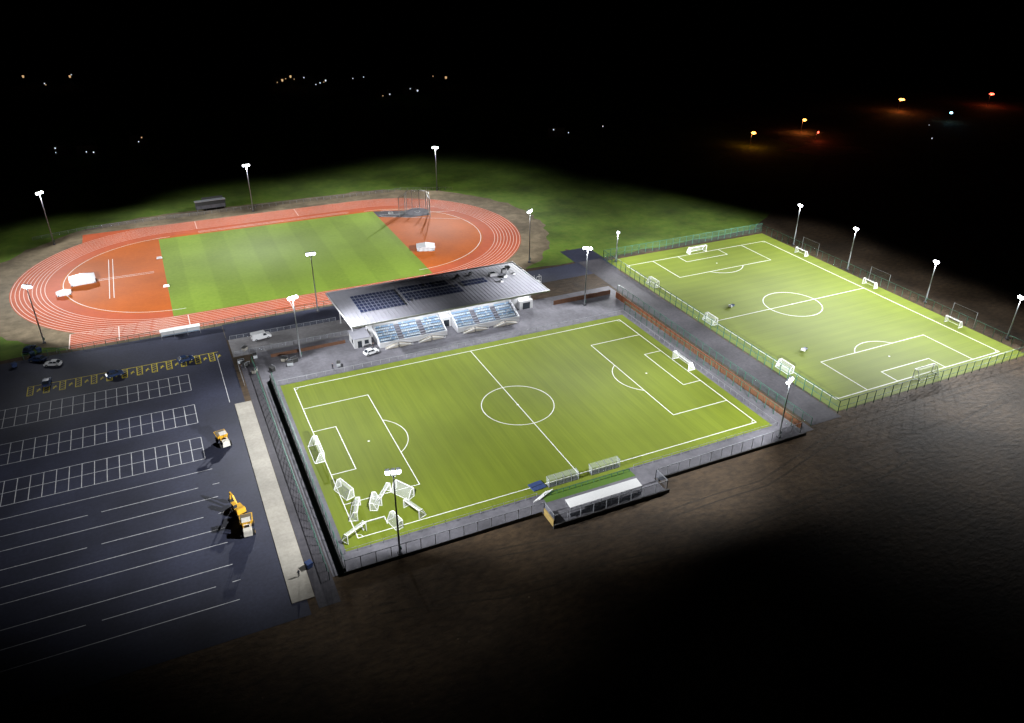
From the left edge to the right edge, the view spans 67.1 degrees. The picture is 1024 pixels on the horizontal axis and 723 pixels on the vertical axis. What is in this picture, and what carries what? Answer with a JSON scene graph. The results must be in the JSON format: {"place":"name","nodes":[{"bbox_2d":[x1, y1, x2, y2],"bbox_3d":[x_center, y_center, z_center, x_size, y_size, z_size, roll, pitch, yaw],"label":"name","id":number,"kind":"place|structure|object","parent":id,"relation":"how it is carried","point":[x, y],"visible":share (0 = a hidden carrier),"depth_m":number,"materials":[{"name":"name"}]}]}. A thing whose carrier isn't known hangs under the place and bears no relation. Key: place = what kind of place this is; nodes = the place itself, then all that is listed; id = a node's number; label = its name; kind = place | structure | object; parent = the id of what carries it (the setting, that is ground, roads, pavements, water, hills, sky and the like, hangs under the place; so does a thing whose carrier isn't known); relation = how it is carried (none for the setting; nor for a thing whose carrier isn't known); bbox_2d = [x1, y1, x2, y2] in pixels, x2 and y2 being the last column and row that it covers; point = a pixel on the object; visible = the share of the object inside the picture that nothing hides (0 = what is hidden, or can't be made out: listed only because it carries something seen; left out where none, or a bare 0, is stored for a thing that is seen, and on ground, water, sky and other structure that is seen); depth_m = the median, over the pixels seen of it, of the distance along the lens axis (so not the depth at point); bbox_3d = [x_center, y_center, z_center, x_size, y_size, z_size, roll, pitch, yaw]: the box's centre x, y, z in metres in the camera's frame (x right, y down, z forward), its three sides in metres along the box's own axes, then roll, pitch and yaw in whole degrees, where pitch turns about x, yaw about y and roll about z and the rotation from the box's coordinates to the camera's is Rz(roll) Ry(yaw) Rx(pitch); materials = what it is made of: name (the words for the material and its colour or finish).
{"place":"outdoors","nodes":[
{"label":"outdoors","id":0,"kind":"place"},
{"bbox_2d":[56,302,328,351],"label":"track rail","id":1,"kind":"object","parent":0,"point":[200,324],"visible":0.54,"depth_m":228.12,"materials":[{"name":"metal"}]},
{"bbox_2d":[9,198,520,348],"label":"running track","id":2,"kind":"structure","parent":0,"point":[208,271],"depth_m":276.59,"materials":[{"name":"rubber"}]},
{"bbox_2d":[56,289,70,296],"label":"pole vault box cover","id":3,"kind":"object","parent":2,"relation":"on","point":[63,292],"visible":1,"depth_m":250.32,"materials":[{"name":"white plastic"}]},
{"bbox_2d":[68,273,95,286],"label":"jump mat cover","id":4,"kind":"object","parent":2,"relation":"on","point":[81,279],"visible":1,"depth_m":258.60,"materials":[{"name":"white plastic"}]},
{"bbox_2d":[398,189,430,216],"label":"hammer cage","id":5,"kind":"object","parent":2,"relation":"on","point":[418,211],"visible":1,"depth_m":328.08,"materials":[{"name":"metal"}]},
{"bbox_2d":[416,242,434,251],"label":"jump mat cover","id":6,"kind":"object","parent":2,"relation":"on","point":[425,246],"visible":1,"depth_m":287.65,"materials":[{"name":"white plastic"}]},
{"bbox_2d":[0,80,821,360],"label":"grass field","id":7,"kind":"structure","parent":0,"point":[640,171],"depth_m":396.92,"materials":[{"name":"green plant"}]},
{"bbox_2d":[22,345,35,352],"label":"parked car","id":8,"kind":"object","parent":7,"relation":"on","point":[28,348],"visible":0.92,"depth_m":216.19,"materials":[{"name":"blue paint"}]},
{"bbox_2d":[222,248,617,339],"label":"service road","id":9,"kind":"structure","parent":0,"point":[575,269],"depth_m":238.98,"materials":[{"name":"grey asphalt"}]},
{"bbox_2d":[305,251,318,311],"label":"floodlight mast","id":10,"kind":"object","parent":9,"relation":"on","point":[310,254],"visible":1,"depth_m":235.16,"materials":[{"name":"metal"}]},
{"bbox_2d":[0,0,1023,722],"bbox_3d":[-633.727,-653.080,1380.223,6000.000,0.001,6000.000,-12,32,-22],"label":"ground","id":11,"kind":"structure","parent":0,"point":[896,596],"depth_m":171.86,"materials":[{"name":"soil"}]},
{"bbox_2d":[0,326,310,713],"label":"car park","id":12,"kind":"structure","parent":11,"relation":"on","point":[259,589],"depth_m":155.04,"materials":[{"name":"grey asphalt"}]},
{"bbox_2d":[28,355,46,362],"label":"parked car","id":13,"kind":"object","parent":12,"relation":"on","point":[40,358],"visible":1,"depth_m":211.65,"materials":[{"name":"blue paint"}]},
{"bbox_2d":[41,377,51,386],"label":"parked car","id":14,"kind":"object","parent":12,"relation":"on","point":[46,382],"visible":1,"depth_m":200.24,"materials":[{"name":"blue paint"}]},
{"bbox_2d":[43,359,61,366],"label":"parked car","id":15,"kind":"object","parent":12,"relation":"on","point":[55,362],"visible":1,"depth_m":209.58,"materials":[{"name":"white paint"}]},
{"bbox_2d":[105,369,123,378],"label":"parked car","id":16,"kind":"object","parent":12,"relation":"on","point":[110,374],"visible":1,"depth_m":204.81,"materials":[{"name":"blue paint"}]},
{"bbox_2d":[0,354,239,671],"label":"parking bay markings","id":17,"kind":"object","parent":12,"relation":"on","point":[105,494],"visible":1,"depth_m":166.71,"materials":[{"name":"paint"}]},
{"bbox_2d":[26,352,219,395],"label":"accessible bay markings","id":18,"kind":"object","parent":12,"relation":"on","point":[122,375],"visible":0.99,"depth_m":206.31,"materials":[{"name":"yellow paint"}]},
{"bbox_2d":[159,323,200,337],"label":"bench shelter","id":19,"kind":"object","parent":12,"relation":"on","point":[174,331],"visible":1,"depth_m":226.38,"materials":[{"name":"white paint"}]},
{"bbox_2d":[176,355,193,363],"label":"parked car","id":20,"kind":"object","parent":12,"relation":"on","point":[181,359],"visible":1,"depth_m":212.25,"materials":[{"name":"blue paint"}]},
{"bbox_2d":[213,429,231,448],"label":"site dumper","id":21,"kind":"object","parent":12,"relation":"on","point":[221,435],"visible":1,"depth_m":177.44,"materials":[{"name":"yellow metal"}]},
{"bbox_2d":[228,492,246,516],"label":"excavator","id":22,"kind":"object","parent":12,"relation":"on","point":[237,509],"visible":0.99,"depth_m":156.65,"materials":[{"name":"yellow metal"}]},
{"bbox_2d":[239,512,255,536],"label":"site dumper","id":23,"kind":"object","parent":12,"relation":"on","point":[246,520],"visible":1,"depth_m":151.50,"materials":[{"name":"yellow metal"}]},
{"bbox_2d":[0,189,549,349],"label":"track surround","id":24,"kind":"object","parent":11,"relation":"on","point":[14,326],"visible":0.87,"depth_m":303.36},
{"bbox_2d":[21,284,45,343],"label":"floodlight mast","id":25,"kind":"object","parent":24,"relation":"on","point":[30,287],"visible":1,"depth_m":216.16,"materials":[{"name":"metal"}]},
{"bbox_2d":[35,191,55,244],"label":"floodlight mast","id":26,"kind":"object","parent":24,"relation":"on","point":[39,193],"visible":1,"depth_m":285.34,"materials":[{"name":"metal"}]},
{"bbox_2d":[22,300,327,358],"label":"track fence","id":27,"kind":"object","parent":24,"relation":"on","point":[158,330],"visible":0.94,"depth_m":223.85,"materials":[{"name":"grey"}]},
{"bbox_2d":[194,195,225,210],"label":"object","id":28,"kind":"object","parent":24,"relation":"on","point":[211,202],"visible":1,"depth_m":326.52,"materials":[{"name":"metal"}]},
{"bbox_2d":[32,187,445,238],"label":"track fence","id":29,"kind":"object","parent":24,"relation":"on","point":[233,208],"visible":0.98,"depth_m":325.88,"materials":[{"name":"grey"}]},
{"bbox_2d":[242,164,253,211],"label":"floodlight mast","id":30,"kind":"object","parent":24,"relation":"on","point":[243,165],"visible":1,"depth_m":321.56,"materials":[{"name":"metal"}]},
{"bbox_2d":[432,146,437,190],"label":"floodlight mast","id":31,"kind":"object","parent":24,"relation":"on","point":[435,147],"visible":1,"depth_m":350.66,"materials":[{"name":"metal"}]},
{"bbox_2d":[527,209,531,262],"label":"floodlight mast","id":32,"kind":"object","parent":24,"relation":"on","point":[529,211],"visible":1,"depth_m":274.21,"materials":[{"name":"metal"}]},
{"bbox_2d":[235,401,314,603],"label":"concrete footway","id":33,"kind":"structure","parent":11,"relation":"on","point":[290,556],"depth_m":158.57,"materials":[{"name":"beige concrete"}]},
{"bbox_2d":[240,362,340,607],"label":"path verge","id":34,"kind":"structure","parent":11,"relation":"on","point":[324,589],"depth_m":161.89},
{"bbox_2d":[242,361,249,366],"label":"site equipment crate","id":35,"kind":"object","parent":34,"relation":"on","point":[246,364],"visible":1,"depth_m":210.36,"materials":[{"name":"metal"}]},
{"bbox_2d":[251,367,257,373],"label":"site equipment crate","id":36,"kind":"object","parent":34,"relation":"on","point":[253,370],"visible":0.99,"depth_m":207.13,"materials":[{"name":"metal"}]},
{"bbox_2d":[304,559,312,569],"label":"wheeled bin","id":37,"kind":"object","parent":34,"relation":"on","point":[308,563],"visible":1,"depth_m":143.64,"materials":[{"name":"blue plastic"}]},
{"bbox_2d":[251,356,329,579],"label":"verge fence","id":38,"kind":"object","parent":11,"relation":"on","point":[292,471],"visible":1,"depth_m":166.63,"materials":[{"name":"green"}]},
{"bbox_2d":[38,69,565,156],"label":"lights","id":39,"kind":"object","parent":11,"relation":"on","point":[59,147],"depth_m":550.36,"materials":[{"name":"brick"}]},
{"bbox_2d":[269,375,345,573],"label":"retaining wall","id":40,"kind":"structure","parent":11,"relation":"on","point":[313,490],"depth_m":164.67,"materials":[{"name":"grey concrete"}]},
{"bbox_2d":[271,373,345,570],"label":"pitch fence","id":41,"kind":"object","parent":11,"relation":"on","point":[309,471],"visible":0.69,"depth_m":166.36,"materials":[{"name":"grey metal"}]},
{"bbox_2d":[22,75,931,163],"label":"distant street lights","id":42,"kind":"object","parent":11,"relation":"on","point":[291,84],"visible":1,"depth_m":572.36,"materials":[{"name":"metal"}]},
{"bbox_2d":[228,286,813,576],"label":"concrete apron","id":43,"kind":"object","parent":11,"relation":"on","point":[544,312],"visible":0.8,"depth_m":205.55,"materials":[{"name":"grey concrete"}]},
{"bbox_2d":[250,330,271,341],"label":"parked van","id":44,"kind":"object","parent":43,"relation":"on","point":[256,336],"visible":1,"depth_m":223.67,"materials":[{"name":"white paint"}]},
{"bbox_2d":[269,364,275,371],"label":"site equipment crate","id":45,"kind":"object","parent":43,"relation":"on","point":[272,368],"visible":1,"depth_m":208.19,"materials":[{"name":"metal"}]},
{"bbox_2d":[229,317,335,338],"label":"plaza railing","id":46,"kind":"object","parent":43,"relation":"on","point":[284,326],"visible":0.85,"depth_m":230.34,"materials":[{"name":"grey"}]},
{"bbox_2d":[280,355,287,361],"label":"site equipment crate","id":47,"kind":"object","parent":43,"relation":"on","point":[283,359],"visible":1,"depth_m":212.90,"materials":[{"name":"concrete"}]},
{"bbox_2d":[286,359,292,365],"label":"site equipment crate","id":48,"kind":"object","parent":43,"relation":"on","point":[289,363],"visible":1,"depth_m":210.85,"materials":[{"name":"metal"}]},
{"bbox_2d":[234,330,347,353],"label":"plaza railing","id":49,"kind":"object","parent":43,"relation":"on","point":[288,341],"visible":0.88,"depth_m":221.63,"materials":[{"name":"grey"}]},
{"bbox_2d":[290,355,297,362],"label":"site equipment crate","id":50,"kind":"object","parent":43,"relation":"on","point":[295,359],"visible":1,"depth_m":212.61,"materials":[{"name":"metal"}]},
{"bbox_2d":[287,295,302,358],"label":"floodlight mast","id":51,"kind":"object","parent":43,"relation":"on","point":[292,300],"visible":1,"depth_m":209.59,"materials":[{"name":"metal"}]},
{"bbox_2d":[271,340,344,356],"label":"timber fence","id":52,"kind":"object","parent":43,"relation":"on","point":[308,348],"visible":1,"depth_m":218.82,"materials":[{"name":"brown wood"}]},
{"bbox_2d":[363,348,378,355],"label":"parked car","id":53,"kind":"object","parent":43,"relation":"on","point":[367,351],"visible":1,"depth_m":216.57,"materials":[{"name":"white paint"}]},
{"bbox_2d":[385,467,402,554],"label":"floodlight mast","id":54,"kind":"object","parent":43,"relation":"on","point":[393,472],"visible":1,"depth_m":140.88,"materials":[{"name":"metal"}]},
{"bbox_2d":[325,261,549,349],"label":"grandstand","id":55,"kind":"object","parent":43,"relation":"on","point":[394,314],"visible":1,"depth_m":230.90,"materials":[{"name":"metal"}]},
{"bbox_2d":[344,493,536,552],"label":"spectator rail","id":56,"kind":"object","parent":43,"relation":"on","point":[437,522],"visible":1,"depth_m":154.23,"materials":[{"name":"metal"}]},
{"bbox_2d":[277,310,620,382],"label":"spectator rail","id":57,"kind":"object","parent":43,"relation":"on","point":[435,348],"visible":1,"depth_m":217.66,"materials":[{"name":"metal"}]},
{"bbox_2d":[280,315,771,551],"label":"football pitch","id":58,"kind":"object","parent":43,"relation":"on","point":[455,433],"visible":1,"depth_m":188.51,"materials":[{"name":"green plant"}]},
{"bbox_2d":[308,435,324,463],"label":"football goal","id":59,"kind":"object","parent":58,"relation":"on","point":[319,453],"visible":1,"depth_m":174.27,"materials":[{"name":"white paint"}]},
{"bbox_2d":[334,478,354,500],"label":"goal","id":60,"kind":"object","parent":58,"relation":"on","point":[341,485],"visible":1,"depth_m":162.83,"materials":[{"name":"white paint"}]},
{"bbox_2d":[341,520,366,543],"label":"goal","id":61,"kind":"object","parent":58,"relation":"on","point":[354,530],"visible":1,"depth_m":150.66,"materials":[{"name":"white paint"}]},
{"bbox_2d":[349,497,360,520],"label":"goal","id":62,"kind":"object","parent":58,"relation":"on","point":[357,509],"visible":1,"depth_m":156.75,"materials":[{"name":"white paint"}]},
{"bbox_2d":[360,516,387,530],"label":"goal","id":63,"kind":"object","parent":58,"relation":"on","point":[374,519],"visible":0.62,"depth_m":155.48,"materials":[{"name":"white paint"}]},
{"bbox_2d":[369,492,379,510],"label":"goal","id":64,"kind":"object","parent":58,"relation":"on","point":[372,503],"visible":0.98,"depth_m":158.59,"materials":[{"name":"white paint"}]},
{"bbox_2d":[374,482,390,505],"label":"goal","id":65,"kind":"object","parent":58,"relation":"on","point":[383,493],"visible":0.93,"depth_m":160.86,"materials":[{"name":"white paint"}]},
{"bbox_2d":[387,510,403,530],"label":"goal","id":66,"kind":"object","parent":58,"relation":"on","point":[393,511],"visible":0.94,"depth_m":154.86,"materials":[{"name":"white paint"}]},
{"bbox_2d":[391,479,414,499],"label":"goal","id":67,"kind":"object","parent":58,"relation":"on","point":[396,480],"visible":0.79,"depth_m":162.71,"materials":[{"name":"white paint"}]},
{"bbox_2d":[403,498,426,518],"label":"goal","id":68,"kind":"object","parent":58,"relation":"on","point":[413,506],"visible":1,"depth_m":157.55,"materials":[{"name":"white paint"}]},
{"bbox_2d":[528,480,546,491],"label":"crash mat","id":69,"kind":"object","parent":58,"relation":"on","point":[537,485],"visible":1,"depth_m":165.81,"materials":[{"name":"blue plastic"}]},
{"bbox_2d":[546,468,578,487],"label":"team dugout","id":70,"kind":"object","parent":58,"relation":"on","point":[562,481],"visible":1,"depth_m":166.74,"materials":[{"name":"metal"}]},
{"bbox_2d":[589,456,620,474],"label":"team dugout","id":71,"kind":"object","parent":58,"relation":"on","point":[603,469],"visible":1,"depth_m":170.66,"materials":[{"name":"metal"}]},
{"bbox_2d":[672,351,694,370],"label":"football goal","id":72,"kind":"object","parent":58,"relation":"on","point":[684,361],"visible":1,"depth_m":212.24,"materials":[{"name":"white paint"}]},
{"bbox_2d":[534,489,552,501],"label":"stacked goal frames","id":73,"kind":"structure","parent":43,"relation":"on","point":[540,497],"depth_m":162.49,"materials":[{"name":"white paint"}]},
{"bbox_2d":[543,508,553,525],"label":"timber end panel","id":74,"kind":"object","parent":43,"relation":"on","point":[548,516],"visible":1,"depth_m":155.84,"materials":[{"name":"yellow wood"}]},
{"bbox_2d":[553,290,609,304],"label":"timber fence","id":75,"kind":"object","parent":43,"relation":"on","point":[580,297],"visible":1,"depth_m":250.01,"materials":[{"name":"brown wood"}]},
{"bbox_2d":[540,469,634,502],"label":"turf strip","id":76,"kind":"object","parent":43,"relation":"on","point":[579,488],"visible":1,"depth_m":166.35,"materials":[{"name":"green plant"}]},
{"bbox_2d":[544,469,629,496],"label":"barrier rail","id":77,"kind":"object","parent":76,"relation":"on","point":[586,481],"visible":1,"depth_m":165.96,"materials":[{"name":"metal"}]},
{"bbox_2d":[583,247,592,305],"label":"floodlight mast","id":78,"kind":"object","parent":43,"relation":"on","point":[588,249],"visible":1,"depth_m":241.12,"materials":[{"name":"metal"}]},
{"bbox_2d":[565,478,641,516],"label":"spectator shelter","id":79,"kind":"object","parent":43,"relation":"on","point":[588,497],"visible":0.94,"depth_m":159.95,"materials":[{"name":"white paint"}]},
{"bbox_2d":[626,312,777,468],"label":"spectator rail","id":80,"kind":"object","parent":43,"relation":"on","point":[718,382],"visible":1,"depth_m":189.46,"materials":[{"name":"metal"}]},
{"bbox_2d":[616,292,801,428],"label":"timber fence","id":81,"kind":"object","parent":43,"relation":"on","point":[753,392],"visible":0.94,"depth_m":211.73,"materials":[{"name":"brown wood"}]},
{"bbox_2d":[776,376,793,438],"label":"floodlight mast","id":82,"kind":"object","parent":43,"relation":"on","point":[790,379],"visible":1,"depth_m":178.01,"materials":[{"name":"metal"}]},
{"bbox_2d":[345,422,802,566],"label":"pitch fence","id":83,"kind":"object","parent":11,"relation":"on","point":[583,506],"visible":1,"depth_m":156.62,"materials":[{"name":"grey metal"}]},
{"bbox_2d":[344,432,805,575],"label":"retaining wall","id":84,"kind":"structure","parent":11,"relation":"on","point":[606,510],"depth_m":157.28,"materials":[{"name":"grey concrete"}]},
{"bbox_2d":[379,366,1023,614],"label":"wheel ruts","id":85,"kind":"structure","parent":11,"relation":"on","point":[746,523],"depth_m":158.84,"materials":[{"name":"soil"}]},
{"bbox_2d":[578,258,840,424],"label":"footpath","id":86,"kind":"structure","parent":11,"relation":"on","point":[815,409],"depth_m":222.29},
{"bbox_2d":[624,302,800,424],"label":"pitch fence","id":87,"kind":"object","parent":11,"relation":"on","point":[711,363],"visible":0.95,"depth_m":209.58,"materials":[{"name":"brown"}]},
{"bbox_2d":[617,285,812,425],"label":"path fence","id":88,"kind":"object","parent":11,"relation":"on","point":[716,355],"visible":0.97,"depth_m":214.54,"materials":[{"name":"brown"}]},
{"bbox_2d":[603,223,839,406],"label":"pitch fence","id":89,"kind":"object","parent":11,"relation":"on","point":[703,313],"visible":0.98,"depth_m":245.08,"materials":[{"name":"green"}]},
{"bbox_2d":[792,204,802,244],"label":"floodlight mast","id":90,"kind":"object","parent":11,"relation":"on","point":[800,205],"visible":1,"depth_m":292.17,"materials":[{"name":"metal"}]},
{"bbox_2d":[608,233,1023,410],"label":"football pitch","id":91,"kind":"object","parent":11,"relation":"on","point":[854,335],"visible":0.99,"depth_m":239.00,"materials":[{"name":"green plant"}]},
{"bbox_2d":[614,231,619,261],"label":"floodlight mast","id":92,"kind":"object","parent":91,"relation":"on","point":[618,232],"visible":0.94,"depth_m":276.99,"materials":[{"name":"metal"}]},
{"bbox_2d":[702,312,717,325],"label":"goal","id":93,"kind":"object","parent":91,"relation":"on","point":[707,317],"visible":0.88,"depth_m":237.02,"materials":[{"name":"white paint"}]},
{"bbox_2d":[775,358,794,374],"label":"goal","id":94,"kind":"object","parent":91,"relation":"on","point":[787,362],"visible":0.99,"depth_m":210.20,"materials":[{"name":"white paint"}]},
{"bbox_2d":[912,363,938,380],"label":"football goal","id":95,"kind":"object","parent":91,"relation":"on","point":[925,366],"visible":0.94,"depth_m":208.29,"materials":[{"name":"white paint"}]},
{"bbox_2d":[944,315,961,327],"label":"goal","id":96,"kind":"object","parent":91,"relation":"on","point":[952,322],"visible":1,"depth_m":235.74,"materials":[{"name":"white paint"}]},
{"bbox_2d":[846,227,858,269],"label":"floodlight mast","id":97,"kind":"object","parent":11,"relation":"on","point":[855,229],"visible":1,"depth_m":270.68,"materials":[{"name":"metal"}]},
{"bbox_2d":[763,225,1023,350],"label":"pitch fence","id":98,"kind":"object","parent":11,"relation":"on","point":[900,286],"visible":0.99,"depth_m":254.34,"materials":[{"name":"green"}]},
{"bbox_2d":[837,347,1023,412],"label":"pitch fence","id":99,"kind":"object","parent":11,"relation":"on","point":[931,379],"visible":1,"depth_m":203.13,"materials":[{"name":"green metal"}]},
{"bbox_2d":[923,260,939,302],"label":"floodlight mast","id":100,"kind":"object","parent":11,"relation":"on","point":[936,262],"visible":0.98,"depth_m":246.61,"materials":[{"name":"metal"}]},
{"bbox_2d":[1005,295,1023,339],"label":"floodlight mast","id":101,"kind":"object","parent":11,"relation":"on","point":[1022,298],"visible":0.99,"depth_m":224.47,"materials":[{"name":"metal"}]},
{"bbox_2d":[778,129,876,155],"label":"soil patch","id":102,"kind":"object","parent":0,"point":[820,150],"visible":1,"depth_m":429.85,"materials":[{"name":"brown soil"}]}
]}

